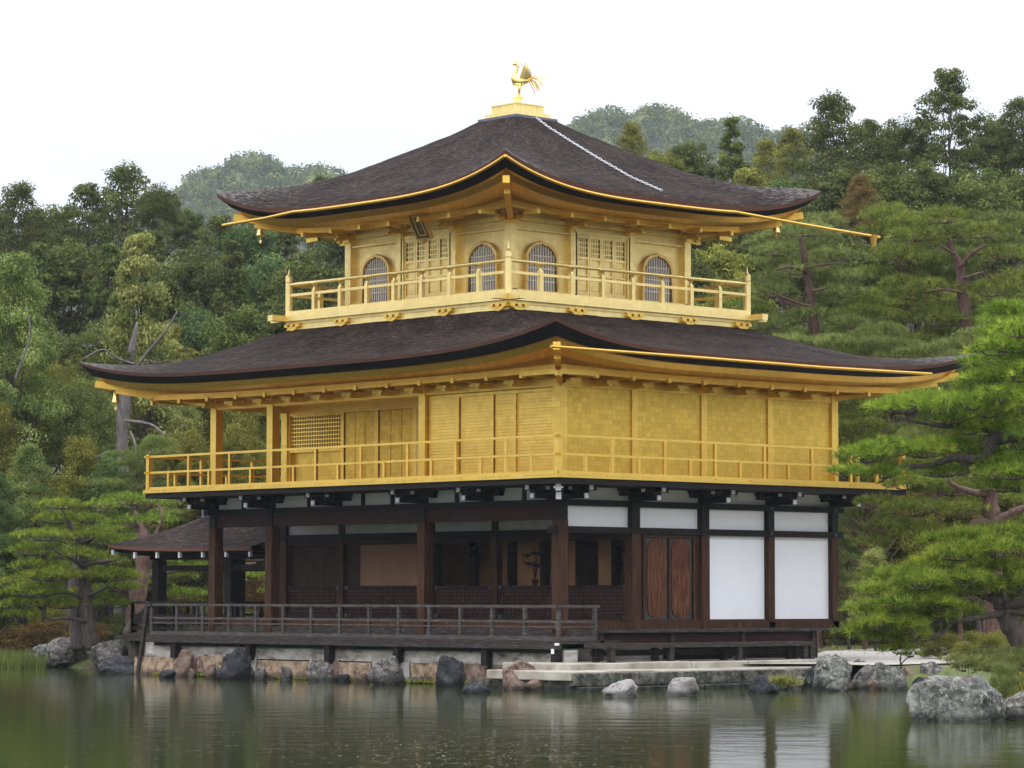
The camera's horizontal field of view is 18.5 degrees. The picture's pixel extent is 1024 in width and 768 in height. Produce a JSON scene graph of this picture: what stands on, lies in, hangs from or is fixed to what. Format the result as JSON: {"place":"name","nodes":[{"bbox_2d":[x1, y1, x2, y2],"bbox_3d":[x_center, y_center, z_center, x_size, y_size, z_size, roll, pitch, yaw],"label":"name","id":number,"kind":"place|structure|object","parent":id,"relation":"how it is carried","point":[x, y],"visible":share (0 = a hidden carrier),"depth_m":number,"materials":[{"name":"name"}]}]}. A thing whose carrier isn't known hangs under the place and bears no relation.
{"place":"outdoors","nodes":[
{"label":"outdoors","id":0,"kind":"place"},
{"bbox_2d":[57,122,938,335],"bbox_3d":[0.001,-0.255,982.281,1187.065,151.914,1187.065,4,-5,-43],"label":"hills","id":1,"kind":"structure","parent":0,"point":[188,203],"depth_m":892.12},
{"bbox_2d":[3,100,1018,340],"bbox_3d":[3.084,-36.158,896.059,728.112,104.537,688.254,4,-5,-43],"label":"forest","id":2,"kind":"object","parent":1,"relation":"on","point":[705,131],"visible":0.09,"depth_m":902.24,"materials":[{"name":"green plant"}]},
{"bbox_2d":[0,667,1023,767],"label":"pond water","id":3,"kind":"structure","parent":0,"point":[60,717],"depth_m":43.73,"materials":[{"name":"green liquid"}]},
{"bbox_2d":[217,647,251,679],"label":"rock","id":4,"kind":"object","parent":3,"relation":"in","point":[236,663],"visible":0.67,"depth_m":69.42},
{"bbox_2d":[109,510,373,673],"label":"fishing porch","id":5,"kind":"object","parent":3,"relation":"on","point":[190,541],"visible":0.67,"depth_m":77.84,"materials":[{"name":"brown wood"}]},
{"bbox_2d":[368,656,405,684],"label":"rock","id":6,"kind":"object","parent":3,"relation":"in","point":[386,670],"visible":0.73,"depth_m":65.46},
{"bbox_2d":[435,655,465,686],"bbox_3d":[-1.294,6.067,64.056,0.560,1.093,0.450,4,-5,-43],"label":"rock","id":7,"kind":"object","parent":3,"relation":"in","point":[450,672],"visible":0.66,"depth_m":63.96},
{"bbox_2d":[812,654,851,689],"bbox_3d":[6.338,5.931,62.382,0.644,1.158,0.725,4,-5,-43],"label":"rock","id":8,"kind":"object","parent":3,"relation":"in","point":[828,669],"visible":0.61,"depth_m":62.27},
{"bbox_2d":[869,662,907,689],"bbox_3d":[7.448,5.933,62.439,0.731,0.824,0.491,1,-4,-11],"label":"rock","id":9,"kind":"object","parent":3,"relation":"in","point":[887,677],"visible":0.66,"depth_m":62.29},
{"bbox_2d":[906,675,1006,721],"bbox_3d":[6.584,4.873,46.530,1.488,1.120,0.678,0,-4,-1],"label":"rock","id":10,"kind":"object","parent":3,"relation":"in","point":[954,698],"visible":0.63,"depth_m":46.37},
{"bbox_2d":[0,0,1023,231],"label":"sky","id":11,"kind":"structure","parent":0,"point":[170,88],"materials":[{"name":"white"}]},
{"bbox_2d":[22,441,1023,690],"bbox_3d":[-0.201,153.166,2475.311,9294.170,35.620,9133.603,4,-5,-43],"label":"ground","id":12,"kind":"structure","parent":0,"point":[946,671],"depth_m":66.25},
{"bbox_2d":[0,471,36,638],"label":"broadleaf tree","id":13,"kind":"object","parent":12,"relation":"on","point":[4,505],"visible":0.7,"depth_m":85.70,"materials":[{"name":"green plant"}]},
{"bbox_2d":[0,399,38,498],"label":"broadleaf tree","id":14,"kind":"object","parent":12,"relation":"on","point":[5,450],"visible":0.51,"depth_m":92.46,"materials":[{"name":"green plant"}]},
{"bbox_2d":[0,637,49,667],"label":"reeds","id":15,"kind":"object","parent":12,"relation":"on","point":[16,659],"visible":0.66,"depth_m":80.37,"materials":[{"name":"green plant"}]},
{"bbox_2d":[0,616,50,652],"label":"bush","id":16,"kind":"object","parent":12,"relation":"on","point":[15,641],"visible":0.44,"depth_m":85.10,"materials":[{"name":"brown plant"}]},
{"bbox_2d":[0,357,58,516],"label":"broadleaf tree","id":17,"kind":"object","parent":12,"relation":"on","point":[44,447],"visible":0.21,"depth_m":96.13,"materials":[{"name":"green plant"}]},
{"bbox_2d":[0,179,62,264],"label":"broadleaf tree","id":18,"kind":"object","parent":12,"relation":"on","point":[9,213],"visible":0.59,"depth_m":147.54,"materials":[{"name":"green plant"}]},
{"bbox_2d":[0,442,72,631],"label":"broadleaf tree","id":19,"kind":"object","parent":12,"relation":"on","point":[28,454],"visible":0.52,"depth_m":86.71,"materials":[{"name":"green plant"}]},
{"bbox_2d":[21,241,59,333],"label":"conifer tree","id":20,"kind":"object","parent":12,"relation":"on","point":[41,261],"visible":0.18,"depth_m":127.66,"materials":[{"name":"green plant"}]},
{"bbox_2d":[0,250,81,526],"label":"broadleaf tree","id":21,"kind":"object","parent":12,"relation":"on","point":[10,265],"visible":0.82,"depth_m":94.57,"materials":[{"name":"green plant"}]},
{"bbox_2d":[13,610,117,647],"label":"bush","id":22,"kind":"object","parent":12,"relation":"on","point":[53,629],"visible":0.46,"depth_m":85.66,"materials":[{"name":"brown plant"}]},
{"bbox_2d":[47,637,86,666],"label":"rock","id":23,"kind":"object","parent":12,"relation":"on","point":[60,652],"visible":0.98,"depth_m":81.36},
{"bbox_2d":[28,354,108,581],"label":"broadleaf tree","id":24,"kind":"object","parent":12,"relation":"on","point":[66,378],"visible":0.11,"depth_m":97.70,"materials":[{"name":"green plant"}]},
{"bbox_2d":[0,495,147,650],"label":"pine tree","id":25,"kind":"object","parent":12,"relation":"on","point":[84,592],"visible":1,"depth_m":79.40,"materials":[{"name":"green plant"}]},
{"bbox_2d":[0,551,148,649],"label":"pine tree","id":26,"kind":"object","parent":12,"relation":"on","point":[76,635],"visible":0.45,"depth_m":81.45,"materials":[{"name":"green plant"}]},
{"bbox_2d":[41,374,116,509],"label":"broadleaf tree","id":27,"kind":"object","parent":12,"relation":"on","point":[87,405],"visible":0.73,"depth_m":94.35,"materials":[{"name":"green plant"}]},
{"bbox_2d":[35,237,136,340],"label":"broadleaf tree","id":28,"kind":"object","parent":12,"relation":"on","point":[65,264],"visible":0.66,"depth_m":128.77,"materials":[{"name":"green plant"}]},
{"bbox_2d":[45,432,127,619],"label":"broadleaf tree","id":29,"kind":"object","parent":12,"relation":"on","point":[81,451],"visible":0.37,"depth_m":89.67,"materials":[{"name":"green plant"}]},
{"bbox_2d":[44,182,129,334],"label":"broadleaf tree","id":30,"kind":"object","parent":12,"relation":"on","point":[87,189],"visible":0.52,"depth_m":145.57,"materials":[{"name":"green plant"}]},
{"bbox_2d":[45,323,139,487],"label":"broadleaf tree","id":31,"kind":"object","parent":12,"relation":"on","point":[79,350],"visible":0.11,"depth_m":110.35,"materials":[{"name":"green plant"}]},
{"bbox_2d":[14,307,182,634],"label":"old tree","id":32,"kind":"object","parent":12,"relation":"on","point":[123,420],"visible":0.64,"depth_m":92.82,"materials":[{"name":"grey plant"}]},
{"bbox_2d":[79,241,133,356],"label":"conifer tree","id":33,"kind":"object","parent":12,"relation":"on","point":[108,262],"visible":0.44,"depth_m":126.62,"materials":[{"name":"green plant"}]},
{"bbox_2d":[69,446,154,633],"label":"broadleaf tree","id":34,"kind":"object","parent":12,"relation":"on","point":[110,471],"visible":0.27,"depth_m":89.40,"materials":[{"name":"green plant"}]},
{"bbox_2d":[77,159,184,435],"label":"broadleaf tree","id":35,"kind":"object","parent":12,"relation":"on","point":[125,225],"visible":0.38,"depth_m":149.57,"materials":[{"name":"green plant"}]},
{"bbox_2d":[87,434,184,606],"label":"pine tree","id":36,"kind":"object","parent":12,"relation":"on","point":[130,459],"visible":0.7,"depth_m":87.65,"materials":[{"name":"green plant"}]},
{"bbox_2d":[93,230,192,587],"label":"broadleaf tree","id":37,"kind":"object","parent":12,"relation":"on","point":[151,297],"visible":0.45,"depth_m":96.37,"materials":[{"name":"green plant"}]},
{"bbox_2d":[132,182,186,263],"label":"broadleaf tree","id":38,"kind":"object","parent":12,"relation":"on","point":[160,199],"visible":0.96,"depth_m":145.43,"materials":[{"name":"green plant"}]},
{"bbox_2d":[82,490,264,641],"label":"pine tree","id":39,"kind":"object","parent":12,"relation":"on","point":[143,564],"visible":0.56,"depth_m":83.77,"materials":[{"name":"green plant"}]},
{"bbox_2d":[145,423,209,630],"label":"broadleaf tree","id":40,"kind":"object","parent":12,"relation":"on","point":[197,447],"visible":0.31,"depth_m":91.49,"materials":[{"name":"green plant"}]},
{"bbox_2d":[131,238,233,344],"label":"broadleaf tree","id":41,"kind":"object","parent":12,"relation":"on","point":[184,281],"visible":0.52,"depth_m":126.99,"materials":[{"name":"green plant"}]},
{"bbox_2d":[165,206,210,321],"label":"broadleaf tree","id":42,"kind":"object","parent":12,"relation":"on","point":[191,227],"visible":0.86,"depth_m":149.42,"materials":[{"name":"green plant"}]},
{"bbox_2d":[170,297,232,359],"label":"broadleaf tree","id":43,"kind":"object","parent":12,"relation":"on","point":[192,336],"visible":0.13,"depth_m":111.13,"materials":[{"name":"green plant"}]},
{"bbox_2d":[187,214,246,293],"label":"broadleaf tree","id":44,"kind":"object","parent":12,"relation":"on","point":[216,222],"visible":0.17,"depth_m":147.68,"materials":[{"name":"green plant"}]},
{"bbox_2d":[209,238,256,342],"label":"conifer tree","id":45,"kind":"object","parent":12,"relation":"on","point":[224,301],"visible":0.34,"depth_m":125.58,"materials":[{"name":"green plant"}]},
{"bbox_2d":[195,414,279,562],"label":"broadleaf tree","id":46,"kind":"object","parent":12,"relation":"on","point":[241,443],"visible":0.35,"depth_m":91.42,"materials":[{"name":"green plant"}]},
{"bbox_2d":[197,302,282,356],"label":"broadleaf tree","id":47,"kind":"object","parent":12,"relation":"on","point":[226,337],"visible":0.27,"depth_m":109.56,"materials":[{"name":"green plant"}]},
{"bbox_2d":[212,214,289,272],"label":"broadleaf tree","id":48,"kind":"object","parent":12,"relation":"on","point":[254,251],"visible":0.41,"depth_m":145.04,"materials":[{"name":"green plant"}]},
{"bbox_2d":[234,252,299,318],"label":"broadleaf tree","id":49,"kind":"object","parent":12,"relation":"on","point":[255,281],"visible":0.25,"depth_m":127.16,"materials":[{"name":"green plant"}]},
{"bbox_2d":[254,245,344,314],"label":"broadleaf tree","id":50,"kind":"object","parent":12,"relation":"on","point":[311,272],"visible":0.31,"depth_m":125.20,"materials":[{"name":"green plant"}]},
{"bbox_2d":[134,642,662,683],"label":"stone retaining wall","id":51,"kind":"structure","parent":12,"relation":"on","point":[415,663],"depth_m":68.20,"materials":[{"name":"stone"}]},
{"bbox_2d":[78,97,976,665],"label":"pavilion","id":52,"kind":"structure","parent":12,"relation":"on","point":[528,347],"depth_m":69.48,"materials":[{"name":"gold wood"}]},
{"bbox_2d":[291,413,339,447],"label":"lattice window","id":53,"kind":"structure","parent":52,"relation":"in","point":[319,430],"depth_m":74.46,"materials":[{"name":"gold metal"}]},
{"bbox_2d":[345,411,374,478],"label":"door","id":54,"kind":"structure","parent":52,"relation":"in","point":[359,426],"depth_m":73.25,"materials":[{"name":"gold metal"}]},
{"bbox_2d":[360,254,391,302],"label":"window","id":55,"kind":"structure","parent":52,"relation":"in","point":[377,263],"depth_m":72.66,"materials":[{"name":"wood"}]},
{"bbox_2d":[379,409,412,477],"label":"door","id":56,"kind":"structure","parent":52,"relation":"in","point":[395,425],"depth_m":72.29,"materials":[{"name":"gold metal"}]},
{"bbox_2d":[404,240,426,298],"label":"door","id":57,"kind":"structure","parent":52,"relation":"in","point":[415,257],"depth_m":71.64,"materials":[{"name":"gold metal"}]},
{"bbox_2d":[427,236,447,295],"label":"door","id":58,"kind":"structure","parent":52,"relation":"in","point":[437,248],"depth_m":71.07,"materials":[{"name":"gold metal"}]},
{"bbox_2d":[466,241,500,291],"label":"window","id":59,"kind":"structure","parent":52,"relation":"in","point":[482,251],"depth_m":69.98,"materials":[{"name":"wood"}]},
{"bbox_2d":[522,241,559,291],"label":"window","id":60,"kind":"structure","parent":52,"relation":"in","point":[541,251],"depth_m":69.98,"materials":[{"name":"wood"}]},
{"bbox_2d":[578,234,601,295],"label":"door","id":61,"kind":"structure","parent":52,"relation":"in","point":[589,248],"depth_m":70.91,"materials":[{"name":"gold metal"}]},
{"bbox_2d":[602,237,625,297],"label":"door","id":62,"kind":"structure","parent":52,"relation":"in","point":[613,251],"depth_m":71.45,"materials":[{"name":"gold metal"}]},
{"bbox_2d":[639,253,673,302],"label":"window","id":63,"kind":"structure","parent":52,"relation":"in","point":[655,263],"depth_m":72.42,"materials":[{"name":"wood"}]},
{"bbox_2d":[646,538,667,618],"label":"door","id":64,"kind":"structure","parent":52,"relation":"in","point":[656,548],"depth_m":66.95,"materials":[{"name":"brown wood"}]},
{"bbox_2d":[671,538,691,618],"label":"door","id":65,"kind":"structure","parent":52,"relation":"in","point":[681,548],"depth_m":67.45,"materials":[{"name":"brown wood"}]},
{"bbox_2d":[483,657,852,691],"bbox_3d":[3.667,6.193,64.870,9.288,0.967,3.075,4,-5,-43],"label":"stone landing","id":66,"kind":"object","parent":12,"relation":"on","point":[586,676],"visible":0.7,"depth_m":62.77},
{"bbox_2d":[584,641,815,662],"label":"step bench","id":67,"kind":"object","parent":66,"relation":"on","point":[790,650],"visible":0.95,"depth_m":65.48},
{"bbox_2d":[670,139,718,257],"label":"broadleaf tree","id":68,"kind":"object","parent":12,"relation":"on","point":[687,151],"visible":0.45,"depth_m":144.34,"materials":[{"name":"green plant"}]},
{"bbox_2d":[701,117,750,268],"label":"conifer tree","id":69,"kind":"object","parent":12,"relation":"on","point":[730,162],"visible":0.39,"depth_m":139.55,"materials":[{"name":"green plant"}]},
{"bbox_2d":[695,243,762,298],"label":"broadleaf tree","id":70,"kind":"object","parent":12,"relation":"on","point":[727,269],"visible":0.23,"depth_m":110.25,"materials":[{"name":"green plant"}]},
{"bbox_2d":[699,167,798,299],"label":"broadleaf tree","id":71,"kind":"object","parent":12,"relation":"on","point":[746,177],"visible":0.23,"depth_m":125.73,"materials":[{"name":"green plant"}]},
{"bbox_2d":[735,229,803,312],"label":"broadleaf tree","id":72,"kind":"object","parent":12,"relation":"on","point":[760,267],"visible":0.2,"depth_m":111.21,"materials":[{"name":"green plant"}]},
{"bbox_2d":[748,136,791,187],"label":"broadleaf tree","id":73,"kind":"object","parent":12,"relation":"on","point":[766,147],"visible":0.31,"depth_m":145.74,"materials":[{"name":"green plant"}]},
{"bbox_2d":[763,127,820,321],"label":"broadleaf tree","id":74,"kind":"object","parent":12,"relation":"on","point":[789,142],"visible":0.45,"depth_m":141.71,"materials":[{"name":"green plant"}]},
{"bbox_2d":[739,216,878,345],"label":"pine tree","id":75,"kind":"object","parent":12,"relation":"on","point":[810,314],"visible":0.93,"depth_m":89.86,"materials":[{"name":"green plant"}]},
{"bbox_2d":[735,210,883,513],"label":"pine tree","id":76,"kind":"object","parent":12,"relation":"on","point":[812,243],"visible":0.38,"depth_m":94.95,"materials":[{"name":"green plant"}]},
{"bbox_2d":[773,328,876,648],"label":"pine tree","id":77,"kind":"object","parent":12,"relation":"on","point":[828,340],"visible":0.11,"depth_m":87.41,"materials":[{"name":"green plant"}]},
{"bbox_2d":[777,89,886,325],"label":"broadleaf tree","id":78,"kind":"object","parent":12,"relation":"on","point":[838,117],"visible":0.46,"depth_m":137.50,"materials":[{"name":"green plant"}]},
{"bbox_2d":[783,166,888,310],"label":"broadleaf tree","id":79,"kind":"object","parent":12,"relation":"on","point":[837,187],"visible":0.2,"depth_m":125.91,"materials":[{"name":"green plant"}]},
{"bbox_2d":[799,226,898,414],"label":"broadleaf tree","id":80,"kind":"object","parent":12,"relation":"on","point":[856,246],"visible":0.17,"depth_m":111.05,"materials":[{"name":"green plant"}]},
{"bbox_2d":[838,507,875,649],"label":"broadleaf tree","id":81,"kind":"object","parent":12,"relation":"on","point":[846,575],"visible":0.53,"depth_m":81.73,"materials":[{"name":"green plant"}]},
{"bbox_2d":[837,172,884,323],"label":"broadleaf tree","id":82,"kind":"object","parent":12,"relation":"on","point":[860,188],"visible":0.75,"depth_m":117.83,"materials":[{"name":"green plant"}]},
{"bbox_2d":[818,285,906,644],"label":"pine tree","id":83,"kind":"object","parent":12,"relation":"on","point":[875,305],"visible":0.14,"depth_m":91.30,"materials":[{"name":"green plant"}]},
{"bbox_2d":[843,547,897,650],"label":"broadleaf tree","id":84,"kind":"object","parent":12,"relation":"on","point":[872,555],"visible":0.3,"depth_m":79.87,"materials":[{"name":"green plant"}]},
{"bbox_2d":[838,497,908,648],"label":"broadleaf tree","id":85,"kind":"object","parent":12,"relation":"on","point":[861,512],"visible":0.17,"depth_m":83.24,"materials":[{"name":"green plant"}]},
{"bbox_2d":[838,393,923,649],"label":"pine tree","id":86,"kind":"object","parent":12,"relation":"on","point":[855,413],"visible":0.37,"depth_m":81.50,"materials":[{"name":"green plant"}]},
{"bbox_2d":[840,156,938,332],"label":"broadleaf tree","id":87,"kind":"object","parent":12,"relation":"on","point":[888,190],"visible":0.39,"depth_m":125.10,"materials":[{"name":"green plant"}]},
{"bbox_2d":[838,318,953,642],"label":"pine tree","id":88,"kind":"object","parent":12,"relation":"on","point":[877,338],"visible":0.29,"depth_m":85.78,"materials":[{"name":"green plant"}]},
{"bbox_2d":[859,111,935,332],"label":"broadleaf tree","id":89,"kind":"object","parent":12,"relation":"on","point":[890,146],"visible":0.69,"depth_m":139.26,"materials":[{"name":"green plant"}]},
{"bbox_2d":[873,476,953,644],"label":"broadleaf tree","id":90,"kind":"object","parent":12,"relation":"on","point":[903,542],"visible":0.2,"depth_m":83.17,"materials":[{"name":"green plant"}]},
{"bbox_2d":[850,200,983,521],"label":"pine tree","id":91,"kind":"object","parent":12,"relation":"on","point":[895,212],"visible":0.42,"depth_m":93.59,"materials":[{"name":"green plant"}]},
{"bbox_2d":[823,296,1023,493],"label":"pine tree","id":92,"kind":"object","parent":12,"relation":"on","point":[1006,327],"visible":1,"depth_m":56.64,"materials":[{"name":"green plant"}]},
{"bbox_2d":[828,517,1023,655],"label":"pine tree","id":93,"kind":"object","parent":12,"relation":"on","point":[963,560],"visible":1,"depth_m":54.68,"materials":[{"name":"green plant"}]},
{"bbox_2d":[878,158,977,326],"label":"broadleaf tree","id":94,"kind":"object","parent":12,"relation":"on","point":[922,174],"visible":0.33,"depth_m":125.98,"materials":[{"name":"green plant"}]},
{"bbox_2d":[877,286,981,643],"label":"pine tree","id":95,"kind":"object","parent":12,"relation":"on","point":[924,309],"visible":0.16,"depth_m":89.80,"materials":[{"name":"green plant"}]},
{"bbox_2d":[848,449,1023,649],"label":"pine tree","id":96,"kind":"object","parent":12,"relation":"on","point":[991,505],"visible":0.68,"depth_m":67.56,"materials":[{"name":"green plant"}]},
{"bbox_2d":[880,324,1018,641],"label":"pine tree","id":97,"kind":"object","parent":12,"relation":"on","point":[913,429],"visible":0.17,"depth_m":83.47,"materials":[{"name":"green plant"}]},
{"bbox_2d":[876,201,1023,467],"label":"pine tree","id":98,"kind":"object","parent":12,"relation":"on","point":[964,315],"visible":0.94,"depth_m":87.85,"materials":[{"name":"green plant"}]},
{"bbox_2d":[897,66,1002,331],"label":"broadleaf tree","id":99,"kind":"object","parent":12,"relation":"on","point":[956,89],"visible":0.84,"depth_m":137.44,"materials":[{"name":"green plant"}]},
{"bbox_2d":[919,208,1023,485],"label":"pine tree","id":100,"kind":"object","parent":12,"relation":"on","point":[1015,218],"visible":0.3,"depth_m":92.30,"materials":[{"name":"green plant"}]},
{"bbox_2d":[929,161,1023,326],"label":"broadleaf tree","id":101,"kind":"object","parent":12,"relation":"on","point":[971,192],"visible":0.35,"depth_m":125.14,"materials":[{"name":"green plant"}]},
{"bbox_2d":[946,621,1010,657],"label":"bush","id":102,"kind":"object","parent":12,"relation":"on","point":[994,639],"visible":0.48,"depth_m":65.80,"materials":[{"name":"green plant"}]},
{"bbox_2d":[937,641,1023,685],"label":"pine","id":103,"kind":"object","parent":12,"relation":"on","point":[989,657],"visible":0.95,"depth_m":52.42,"materials":[{"name":"green plant"}]},
{"bbox_2d":[942,113,1023,322],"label":"broadleaf tree","id":104,"kind":"object","parent":12,"relation":"on","point":[986,134],"visible":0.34,"depth_m":140.46,"materials":[{"name":"green plant"}]},
{"bbox_2d":[979,94,1023,182],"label":"broadleaf tree","id":105,"kind":"object","parent":12,"relation":"on","point":[1017,104],"visible":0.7,"depth_m":138.64,"materials":[{"name":"green plant"}]},
{"bbox_2d":[753,642,979,664],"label":"gravel path","id":106,"kind":"structure","parent":0,"point":[871,657],"depth_m":70.72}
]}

